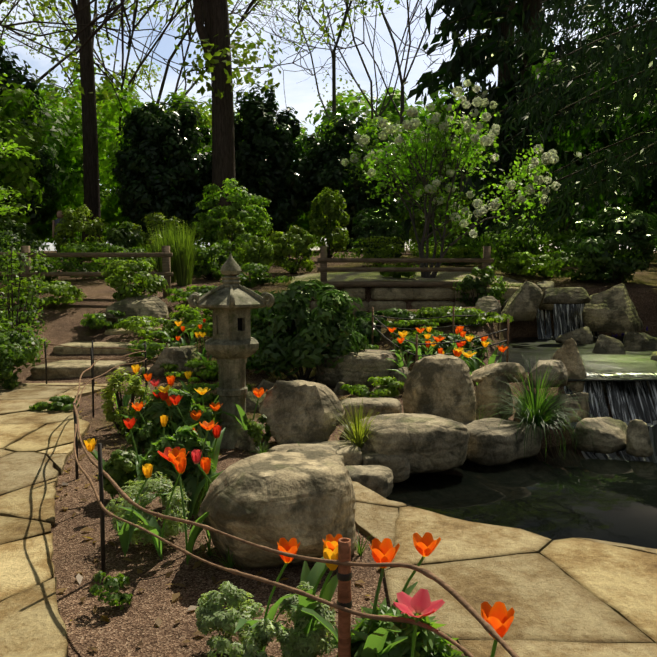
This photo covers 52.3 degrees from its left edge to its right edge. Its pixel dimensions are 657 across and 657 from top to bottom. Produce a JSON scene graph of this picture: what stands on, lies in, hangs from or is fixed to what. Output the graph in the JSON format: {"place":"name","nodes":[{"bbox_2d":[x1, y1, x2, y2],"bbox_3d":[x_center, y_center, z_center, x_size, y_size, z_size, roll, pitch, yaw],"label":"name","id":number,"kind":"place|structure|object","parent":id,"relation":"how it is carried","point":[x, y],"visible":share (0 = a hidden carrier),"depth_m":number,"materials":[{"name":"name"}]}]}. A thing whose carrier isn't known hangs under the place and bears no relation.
{"place":"outdoors","nodes":[
{"label":"outdoors","id":0,"kind":"place"},
{"bbox_2d":[0,250,656,656],"bbox_3d":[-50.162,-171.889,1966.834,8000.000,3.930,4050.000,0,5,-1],"label":"ground","id":1,"kind":"structure","parent":0,"point":[128,628],"depth_m":3.97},
{"bbox_2d":[0,344,27,389],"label":"shrub","id":2,"kind":"object","parent":1,"relation":"on","point":[8,376],"visible":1,"depth_m":8.19,"materials":[{"name":"green plant"}]},
{"bbox_2d":[0,32,42,215],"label":"tree leaves","id":3,"kind":"object","parent":1,"relation":"on","point":[4,209],"visible":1,"depth_m":12.72,"materials":[{"name":"green plant"}]},
{"bbox_2d":[0,83,46,223],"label":"tree","id":4,"kind":"object","parent":1,"relation":"on","point":[14,171],"visible":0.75,"depth_m":23.10,"materials":[{"name":"green plant"}]},
{"bbox_2d":[0,237,48,352],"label":"twiggy shrub","id":5,"kind":"object","parent":1,"relation":"on","point":[10,287],"visible":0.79,"depth_m":9.45,"materials":[{"name":"green plant"}]},
{"bbox_2d":[0,318,49,378],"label":"shrub","id":6,"kind":"object","parent":1,"relation":"on","point":[29,351],"visible":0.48,"depth_m":8.62,"materials":[{"name":"green plant"}]},
{"bbox_2d":[0,43,61,244],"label":"tree","id":7,"kind":"object","parent":1,"relation":"on","point":[46,177],"visible":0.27,"depth_m":26.44,"materials":[{"name":"green plant"}]},
{"bbox_2d":[0,279,86,306],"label":"shrub","id":8,"kind":"object","parent":1,"relation":"on","point":[56,288],"visible":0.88,"depth_m":11.67,"materials":[{"name":"green plant"}]},
{"bbox_2d":[0,383,106,656],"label":"path flagstones","id":9,"kind":"object","parent":1,"relation":"on","point":[36,446],"visible":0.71,"depth_m":4.13,"materials":[{"name":"stone"}]},
{"bbox_2d":[24,93,105,250],"bbox_3d":[-18.514,-8.854,37.931,11.324,9.346,8.718,0,5,-1],"label":"tree","id":10,"kind":"object","parent":1,"relation":"on","point":[43,226],"visible":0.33,"depth_m":37.08,"materials":[{"name":"green plant"}]},
{"bbox_2d":[52,204,103,264],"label":"shrub","id":11,"kind":"object","parent":1,"relation":"on","point":[80,225],"visible":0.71,"depth_m":20.41,"materials":[{"name":"green plant"}]},
{"bbox_2d":[30,360,126,378],"bbox_3d":[-3.445,0.601,9.496,1.223,0.265,0.963,0,5,-1],"label":"step","id":12,"kind":"object","parent":1,"relation":"on","point":[67,368],"visible":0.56,"depth_m":9.08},
{"bbox_2d":[71,0,101,251],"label":"tree","id":13,"kind":"object","parent":1,"relation":"on","point":[91,185],"visible":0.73,"depth_m":29.80,"materials":[{"name":"brown plant"}]},
{"bbox_2d":[0,246,172,296],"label":"fence","id":14,"kind":"object","parent":1,"relation":"on","point":[166,272],"visible":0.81,"depth_m":12.49,"materials":[{"name":"brown wood"}]},
{"bbox_2d":[39,83,140,244],"bbox_3d":[-13.095,-9.812,40.945,9.698,10.282,7.979,-3,6,-31],"label":"tree","id":15,"kind":"object","parent":1,"relation":"on","point":[106,118],"visible":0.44,"depth_m":38.77,"materials":[{"name":"green plant"}]},
{"bbox_2d":[0,0,179,106],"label":"tree leaves","id":16,"kind":"object","parent":1,"relation":"on","point":[62,59],"visible":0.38,"depth_m":48.82,"materials":[{"name":"green plant"}]},
{"bbox_2d":[31,58,153,244],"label":"tree","id":17,"kind":"object","parent":1,"relation":"on","point":[42,92],"visible":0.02,"depth_m":58.12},
{"bbox_2d":[53,342,133,354],"bbox_3d":[-3.461,0.363,10.308,1.308,0.305,0.929,0,5,-1],"label":"step","id":18,"kind":"object","parent":1,"relation":"on","point":[62,350],"visible":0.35,"depth_m":9.89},
{"bbox_2d":[44,341,146,574],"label":"stakes","id":19,"kind":"object","parent":1,"relation":"on","point":[101,497],"visible":0.73,"depth_m":3.34,"materials":[{"name":"grey"}]},
{"bbox_2d":[16,344,518,656],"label":"twig fence rails","id":20,"kind":"object","parent":19,"relation":"attached to","point":[471,610],"visible":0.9,"depth_m":2.32,"materials":[{"name":"wood"}]},
{"bbox_2d":[47,241,155,278],"bbox_3d":[-5.292,-1.530,15.210,2.715,0.882,2.066,0,5,-1],"label":"shrub","id":21,"kind":"object","parent":1,"relation":"on","point":[93,266],"visible":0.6,"depth_m":14.87,"materials":[{"name":"green plant"}]},
{"bbox_2d":[89,570,132,609],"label":"plant","id":22,"kind":"object","parent":1,"relation":"on","point":[118,582],"visible":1,"depth_m":2.99,"materials":[{"name":"green plant"}]},
{"bbox_2d":[97,449,137,495],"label":"leafy plant","id":23,"kind":"object","parent":1,"relation":"on","point":[119,461],"visible":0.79,"depth_m":4.34,"materials":[{"name":"green plant"}]},
{"bbox_2d":[100,367,152,435],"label":"shrub","id":24,"kind":"object","parent":1,"relation":"on","point":[115,382],"visible":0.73,"depth_m":6.13,"materials":[{"name":"green plant"}]},
{"bbox_2d":[101,259,167,300],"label":"shrub by fence","id":25,"kind":"object","parent":1,"relation":"on","point":[119,274],"visible":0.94,"depth_m":11.42,"materials":[{"name":"green plant"}]},
{"bbox_2d":[106,295,168,326],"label":"boulder","id":26,"kind":"object","parent":1,"relation":"on","point":[152,306],"visible":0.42,"depth_m":11.06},
{"bbox_2d":[0,0,283,131],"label":"tree branches","id":27,"kind":"object","parent":1,"relation":"on","point":[254,58],"visible":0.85,"depth_m":29.04,"materials":[{"name":"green plant"}]},
{"bbox_2d":[105,472,190,545],"bbox_3d":[-1.003,1.002,3.738,0.475,0.388,0.398,0,5,-1],"label":"leafy plant","id":28,"kind":"object","parent":1,"relation":"on","point":[173,528],"visible":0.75,"depth_m":3.67,"materials":[{"name":"green plant"}]},
{"bbox_2d":[112,315,183,338],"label":"bed plant","id":29,"kind":"object","parent":1,"relation":"on","point":[136,325],"visible":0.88,"depth_m":10.25,"materials":[{"name":"green plant"}]},
{"bbox_2d":[64,0,235,248],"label":"tree trunk","id":30,"kind":"object","parent":1,"relation":"on","point":[223,151],"visible":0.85,"depth_m":27.80,"materials":[{"name":"brown plant"}]},
{"bbox_2d":[111,98,211,252],"bbox_3d":[-7.249,-6.888,30.385,5.238,7.018,4.972,0,5,-1],"label":"evergreen","id":31,"kind":"object","parent":1,"relation":"on","point":[159,140],"visible":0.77,"depth_m":28.91,"materials":[{"name":"green plant"}]},
{"bbox_2d":[129,388,212,441],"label":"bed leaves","id":32,"kind":"object","parent":1,"relation":"on","point":[155,409],"visible":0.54,"depth_m":5.49,"materials":[{"name":"green plant"}]},
{"bbox_2d":[102,88,242,249],"bbox_3d":[-8.047,-9.022,38.936,9.554,9.188,7.792,-2,5,-20],"label":"tree","id":33,"kind":"object","parent":1,"relation":"on","point":[208,148],"visible":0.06,"depth_m":37.63,"materials":[{"name":"green plant"}]},
{"bbox_2d":[147,345,202,378],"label":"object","id":34,"kind":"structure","parent":1,"relation":"on","point":[180,356],"depth_m":9.05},
{"bbox_2d":[84,364,266,564],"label":"tulips","id":35,"kind":"object","parent":1,"relation":"on","point":[176,457],"visible":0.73,"depth_m":4.12,"materials":[{"name":"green plant"}]},
{"bbox_2d":[135,423,217,507],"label":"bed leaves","id":36,"kind":"object","parent":1,"relation":"on","point":[187,439],"visible":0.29,"depth_m":4.16,"materials":[{"name":"green plant"}]},
{"bbox_2d":[0,0,363,132],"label":"tree branches","id":37,"kind":"object","parent":1,"relation":"on","point":[304,8],"visible":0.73,"depth_m":41.67,"materials":[{"name":"green plant"}]},
{"bbox_2d":[160,358,218,381],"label":"bed plant","id":38,"kind":"object","parent":1,"relation":"on","point":[211,372],"visible":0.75,"depth_m":8.81,"materials":[{"name":"green plant"}]},
{"bbox_2d":[0,0,399,135],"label":"tree branches","id":39,"kind":"object","parent":1,"relation":"on","point":[362,12],"visible":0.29,"depth_m":43.57,"materials":[{"name":"brown plant"}]},
{"bbox_2d":[56,0,359,106],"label":"tree branches","id":40,"kind":"object","parent":1,"relation":"on","point":[190,38],"visible":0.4,"depth_m":63.50,"materials":[{"name":"green plant"}]},
{"bbox_2d":[193,242,227,279],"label":"shrub","id":41,"kind":"object","parent":1,"relation":"on","point":[203,266],"visible":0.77,"depth_m":15.17,"materials":[{"name":"green plant"}]},
{"bbox_2d":[55,367,380,650],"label":"leaf litter","id":42,"kind":"object","parent":1,"relation":"on","point":[79,578],"visible":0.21,"depth_m":3.33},
{"bbox_2d":[195,580,264,656],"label":"perennial","id":43,"kind":"object","parent":1,"relation":"on","point":[212,613],"visible":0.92,"depth_m":2.57,"materials":[{"name":"green plant"}]},
{"bbox_2d":[188,253,274,448],"bbox_3d":[-0.843,0.206,5.834,0.769,1.715,0.818,0,5,-1],"label":"stone lantern","id":44,"kind":"object","parent":1,"relation":"on","point":[232,345],"visible":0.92,"depth_m":5.70,"materials":[{"name":"grey"}]},
{"bbox_2d":[192,178,272,249],"bbox_3d":[-3.556,-4.032,24.623,3.056,3.044,2.594,0,5,-1],"label":"shrub","id":45,"kind":"object","parent":1,"relation":"on","point":[210,222],"visible":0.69,"depth_m":24.43,"materials":[{"name":"green plant"}]},
{"bbox_2d":[213,262,294,286],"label":"shrub","id":46,"kind":"object","parent":1,"relation":"on","point":[255,271],"visible":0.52,"depth_m":14.35,"materials":[{"name":"green plant"}]},
{"bbox_2d":[238,235,273,267],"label":"shrub","id":47,"kind":"object","parent":1,"relation":"on","point":[261,245],"visible":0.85,"depth_m":15.64,"materials":[{"name":"green plant"}]},
{"bbox_2d":[242,618,293,656],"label":"perennial","id":48,"kind":"object","parent":1,"relation":"on","point":[258,639],"visible":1,"depth_m":2.42,"materials":[{"name":"green plant"}]},
{"bbox_2d":[234,80,306,243],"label":"evergreen","id":49,"kind":"object","parent":1,"relation":"on","point":[267,154],"visible":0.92,"depth_m":31.45,"materials":[{"name":"green plant"}]},
{"bbox_2d":[198,449,355,569],"bbox_3d":[-0.273,0.977,3.615,0.836,0.556,0.775,0,5,-1],"label":"boulder","id":50,"kind":"object","parent":1,"relation":"on","point":[306,499],"visible":0.83,"depth_m":3.33,"materials":[{"name":"stone"}]},
{"bbox_2d":[269,225,316,273],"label":"shrub","id":51,"kind":"object","parent":1,"relation":"on","point":[303,240],"visible":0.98,"depth_m":16.65,"materials":[{"name":"green plant"}]},
{"bbox_2d":[233,0,366,250],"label":"bare tree","id":52,"kind":"object","parent":1,"relation":"on","point":[333,52],"visible":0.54,"depth_m":40.83,"materials":[{"name":"grey plant"}]},
{"bbox_2d":[259,380,344,444],"bbox_3d":[-0.240,0.764,5.802,0.739,0.607,0.577,1,5,17],"label":"boulder","id":53,"kind":"object","parent":1,"relation":"on","point":[296,411],"visible":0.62,"depth_m":5.65,"materials":[{"name":"stone"}]},
{"bbox_2d":[275,581,336,656],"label":"perennial","id":54,"kind":"object","parent":1,"relation":"on","point":[318,639],"visible":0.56,"depth_m":2.51,"materials":[{"name":"green plant"}]},
{"bbox_2d":[250,278,368,381],"bbox_3d":[-0.336,0.054,8.589,1.519,1.397,1.517,-4,6,-39],"label":"rhododendron","id":55,"kind":"object","parent":1,"relation":"on","point":[330,322],"visible":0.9,"depth_m":8.22,"materials":[{"name":"green plant"}]},
{"bbox_2d":[268,440,361,465],"bbox_3d":[-0.082,1.023,5.374,0.781,0.174,0.383,-1,5,-15],"label":"rock","id":56,"kind":"object","parent":1,"relation":"on","point":[351,453],"visible":0.31,"depth_m":5.32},
{"bbox_2d":[308,187,349,257],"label":"light shrub","id":57,"kind":"object","parent":1,"relation":"on","point":[332,201],"visible":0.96,"depth_m":21.56,"materials":[{"name":"green plant"}]},
{"bbox_2d":[193,0,485,250],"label":"tree branches","id":58,"kind":"object","parent":1,"relation":"on","point":[403,80],"visible":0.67,"depth_m":50.40,"materials":[{"name":"brown plant"}]},
{"bbox_2d":[337,538,351,656],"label":"bamboo post","id":59,"kind":"object","parent":1,"relation":"on","point":[344,595],"visible":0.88,"depth_m":2.24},
{"bbox_2d":[291,111,412,251],"bbox_3d":[1.246,-7.459,34.423,6.618,7.052,6.020,0,5,-1],"label":"evergreen","id":60,"kind":"object","parent":1,"relation":"on","point":[325,157],"visible":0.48,"depth_m":33.06,"materials":[{"name":"green plant"}]},
{"bbox_2d":[298,116,418,250],"bbox_3d":[2.430,-8.549,40.255,10.399,8.088,8.300,0,5,-1],"label":"tree","id":61,"kind":"object","parent":1,"relation":"on","point":[375,121],"visible":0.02,"depth_m":38.59,"materials":[{"name":"green plant"}]},
{"bbox_2d":[316,349,405,387],"bbox_3d":[0.411,0.520,8.636,1.148,0.471,0.774,0,5,-1],"label":"boulder","id":62,"kind":"object","parent":1,"relation":"on","point":[362,367],"visible":0.67,"depth_m":8.28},
{"bbox_2d":[305,87,429,190],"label":"trees","id":63,"kind":"object","parent":1,"relation":"on","point":[354,104],"visible":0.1,"depth_m":65.63,"materials":[{"name":"plant"}]},
{"bbox_2d":[341,397,401,422],"bbox_3d":[0.425,0.851,6.834,0.673,0.264,0.421,0,5,-1],"label":"rock slab","id":64,"kind":"object","parent":1,"relation":"on","point":[387,405],"visible":0.48,"depth_m":6.66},
{"bbox_2d":[340,376,403,397],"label":"bed plant","id":65,"kind":"object","parent":1,"relation":"on","point":[393,383],"visible":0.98,"depth_m":7.66,"materials":[{"name":"green plant"}]},
{"bbox_2d":[234,532,514,656],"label":"tulips","id":66,"kind":"object","parent":1,"relation":"on","point":[498,617],"visible":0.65,"depth_m":2.41,"materials":[{"name":"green plant"}]},
{"bbox_2d":[148,217,602,460],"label":"ornamental grasses","id":67,"kind":"object","parent":1,"relation":"on","point":[533,410],"visible":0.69,"depth_m":6.29,"materials":[{"name":"green plant"}]},
{"bbox_2d":[347,208,407,265],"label":"dark round shrub","id":68,"kind":"object","parent":1,"relation":"on","point":[387,223],"visible":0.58,"depth_m":18.00,"materials":[{"name":"green plant"}]},
{"bbox_2d":[329,597,464,656],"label":"tulip leaves","id":69,"kind":"object","parent":1,"relation":"on","point":[430,644],"visible":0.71,"depth_m":2.33,"materials":[{"name":"green plant"}]},
{"bbox_2d":[332,236,474,266],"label":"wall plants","id":70,"kind":"object","parent":1,"relation":"on","point":[456,251],"depth_m":16.26,"materials":[{"name":"green plant"}]},
{"bbox_2d":[317,246,493,283],"bbox_3d":[1.529,-1.160,13.282,3.500,0.940,0.121,0,5,-2],"label":"fence","id":71,"kind":"object","parent":1,"relation":"on","point":[323,260],"visible":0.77,"depth_m":13.21,"materials":[{"name":"brown wood"}]},
{"bbox_2d":[351,413,469,473],"bbox_3d":[0.686,0.968,5.685,0.944,0.438,0.675,-2,5,-17],"label":"rock slab","id":72,"kind":"object","parent":1,"relation":"on","point":[425,443],"visible":0.69,"depth_m":5.42,"materials":[{"name":"stone"}]},
{"bbox_2d":[306,281,518,314],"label":"retaining wall","id":73,"kind":"structure","parent":1,"relation":"on","point":[404,290],"depth_m":12.95,"materials":[{"name":"grey stone"}]},
{"bbox_2d":[402,354,475,422],"bbox_3d":[1.056,0.636,6.362,0.725,0.802,0.604,0,5,-1],"label":"tall rock","id":74,"kind":"object","parent":1,"relation":"on","point":[441,385],"visible":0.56,"depth_m":6.12,"materials":[{"name":"stone"}]},
{"bbox_2d":[409,192,473,263],"bbox_3d":[3.567,-3.179,20.871,2.099,2.426,1.889,0,5,-1],"label":"shrub","id":75,"kind":"object","parent":1,"relation":"on","point":[419,226],"visible":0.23,"depth_m":20.54,"materials":[{"name":"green plant"}]},
{"bbox_2d":[392,332,492,356],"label":"bed leaves","id":76,"kind":"object","parent":1,"relation":"on","point":[450,337],"visible":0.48,"depth_m":8.85,"materials":[{"name":"green plant"}]},
{"bbox_2d":[392,82,498,236],"bbox_3d":[4.327,-6.181,24.575,3.815,5.648,2.905,1,5,16],"label":"tree","id":77,"kind":"object","parent":1,"relation":"on","point":[441,101],"visible":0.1,"depth_m":24.18,"materials":[{"name":"green plant"}]},
{"bbox_2d":[386,326,507,384],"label":"tulips","id":78,"kind":"object","parent":1,"relation":"on","point":[473,364],"visible":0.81,"depth_m":8.25,"materials":[{"name":"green plant"}]},
{"bbox_2d":[344,0,575,125],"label":"bare tree","id":79,"kind":"object","parent":1,"relation":"on","point":[364,65],"visible":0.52,"depth_m":59.09,"materials":[{"name":"grey plant"}]},
{"bbox_2d":[428,307,513,326],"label":"ground cover","id":80,"kind":"object","parent":1,"relation":"on","point":[496,317],"visible":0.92,"depth_m":9.84,"materials":[{"name":"green plant"}]},
{"bbox_2d":[453,265,508,306],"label":"shrub","id":81,"kind":"object","parent":1,"relation":"on","point":[469,283],"visible":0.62,"depth_m":12.67,"materials":[{"name":"green plant"}]},
{"bbox_2d":[475,375,512,419],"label":"rock","id":82,"kind":"object","parent":1,"relation":"on","point":[484,387],"visible":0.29,"depth_m":6.68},
{"bbox_2d":[470,362,525,382],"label":"rock","id":83,"kind":"object","parent":82,"relation":"on","point":[490,370],"visible":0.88,"depth_m":6.76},
{"bbox_2d":[434,0,570,249],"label":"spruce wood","id":84,"kind":"object","parent":1,"relation":"on","point":[483,72],"visible":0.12,"depth_m":28.91,"materials":[{"name":"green plant"}]},
{"bbox_2d":[352,481,656,656],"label":"patio flagstones","id":85,"kind":"object","parent":1,"relation":"on","point":[577,597],"visible":0.81,"depth_m":3.20,"materials":[{"name":"stone"}]},
{"bbox_2d":[475,218,554,275],"bbox_3d":[4.294,-1.879,15.449,1.814,1.329,1.561,0,5,-1],"label":"shrub","id":86,"kind":"object","parent":1,"relation":"on","point":[502,252],"visible":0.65,"depth_m":15.20,"materials":[{"name":"green plant"}]},
{"bbox_2d":[386,0,655,250],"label":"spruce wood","id":87,"kind":"object","parent":1,"relation":"on","point":[477,52],"visible":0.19,"depth_m":21.97,"materials":[{"name":"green plant"}]},
{"bbox_2d":[501,281,542,321],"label":"boulder","id":88,"kind":"object","parent":1,"relation":"on","point":[523,302],"visible":0.88,"depth_m":11.73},
{"bbox_2d":[491,252,563,277],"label":"shrub","id":89,"kind":"object","parent":1,"relation":"on","point":[523,263],"visible":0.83,"depth_m":14.41,"materials":[{"name":"green plant"}]},
{"bbox_2d":[467,218,592,261],"bbox_3d":[6.026,-2.614,20.002,4.185,1.373,3.028,0,5,-1],"label":"shrub","id":90,"kind":"object","parent":1,"relation":"on","point":[562,236],"visible":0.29,"depth_m":19.34,"materials":[{"name":"green plant"}]},
{"bbox_2d":[439,0,656,257],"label":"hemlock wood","id":91,"kind":"object","parent":1,"relation":"on","point":[643,161],"visible":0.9,"depth_m":15.59,"materials":[{"name":"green plant"}]},
{"bbox_2d":[502,51,630,233],"bbox_3d":[7.582,-5.962,21.813,3.686,6.009,3.499,-3,6,-32],"label":"tree","id":92,"kind":"object","parent":1,"relation":"on","point":[566,139],"visible":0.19,"depth_m":21.12,"materials":[{"name":"green plant"}]},
{"bbox_2d":[544,392,589,423],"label":"rock","id":93,"kind":"object","parent":1,"relation":"on","point":[582,399],"visible":0.56,"depth_m":6.60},
{"bbox_2d":[522,360,567,388],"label":"boulder","id":94,"kind":"object","parent":93,"relation":"on","point":[555,366],"visible":0.77,"depth_m":6.50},
{"bbox_2d":[543,287,591,303],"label":"waterfall rock","id":95,"kind":"object","parent":1,"relation":"on","point":[572,295],"visible":1,"depth_m":11.15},
{"bbox_2d":[551,338,585,393],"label":"stream rock","id":96,"kind":"object","parent":1,"relation":"on","point":[567,354],"visible":0.44,"depth_m":7.53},
{"bbox_2d":[540,245,650,280],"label":"shrub","id":97,"kind":"object","parent":1,"relation":"on","point":[572,273],"visible":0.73,"depth_m":13.21,"materials":[{"name":"green plant"}]},
{"bbox_2d":[557,207,656,282],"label":"rhododendron","id":98,"kind":"object","parent":1,"relation":"on","point":[637,230],"visible":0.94,"depth_m":13.10,"materials":[{"name":"green plant"}]},
{"bbox_2d":[583,283,643,332],"bbox_3d":[4.952,-0.379,11.696,0.860,0.830,0.884,4,7,41],"label":"boulder","id":99,"kind":"object","parent":1,"relation":"on","point":[612,310],"visible":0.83,"depth_m":11.47,"materials":[{"name":"stone"}]},
{"bbox_2d":[605,88,656,228],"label":"tree","id":100,"kind":"object","parent":1,"relation":"on","point":[643,199],"visible":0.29,"depth_m":20.53,"materials":[{"name":"green plant"}]},
{"bbox_2d":[0,0,656,250],"label":"sky","id":101,"kind":"structure","parent":0,"point":[300,96],"materials":[{"name":"white"}]},
{"bbox_2d":[289,272,522,288],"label":"lawn","id":102,"kind":"structure","parent":0,"point":[377,276],"depth_m":14.35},
{"bbox_2d":[341,79,560,277],"bbox_3d":[2.440,-3.011,14.250,4.730,3.912,3.063,1,5,13],"label":"flowering shrub","id":103,"kind":"object","parent":102,"relation":"on","point":[414,146],"visible":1,"depth_m":13.68,"materials":[{"name":"green plant"}]},
{"bbox_2d":[386,425,656,548],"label":"pond water","id":104,"kind":"structure","parent":0,"point":[572,493],"depth_m":5.09,"materials":[{"name":"black liquid"}]},
{"bbox_2d":[345,465,392,497],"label":"boulder","id":105,"kind":"object","parent":104,"relation":"on","point":[378,479],"visible":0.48,"depth_m":4.86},
{"bbox_2d":[361,451,409,482],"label":"boulder","id":106,"kind":"object","parent":104,"relation":"on","point":[398,466],"visible":0.44,"depth_m":5.28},
{"bbox_2d":[462,418,542,465],"bbox_3d":[1.519,1.027,6.142,0.806,0.336,0.579,-4,6,-36],"label":"boulder","id":107,"kind":"object","parent":104,"relation":"on","point":[490,443],"visible":0.75,"depth_m":5.88,"materials":[{"name":"stone"}]},
{"bbox_2d":[572,417,627,453],"bbox_3d":[2.614,1.002,6.390,0.586,0.277,0.476,0,5,-1],"label":"rock","id":108,"kind":"object","parent":104,"relation":"on","point":[610,434],"visible":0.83,"depth_m":6.23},
{"bbox_2d":[564,372,656,427],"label":"waterfall","id":109,"kind":"structure","parent":104,"relation":"on","point":[638,401],"depth_m":7.53,"materials":[{"name":"liquid"}]},
{"bbox_2d":[626,419,652,456],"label":"rock","id":110,"kind":"object","parent":104,"relation":"on","point":[638,442],"visible":1,"depth_m":6.11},
{"bbox_2d":[495,336,656,381],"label":"stream water","id":111,"kind":"structure","parent":0,"point":[534,350],"depth_m":9.27,"materials":[{"name":"liquid"}]},
{"bbox_2d":[536,304,598,338],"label":"waterfall","id":112,"kind":"structure","parent":111,"relation":"on","point":[564,318],"depth_m":12.04,"materials":[{"name":"liquid"}]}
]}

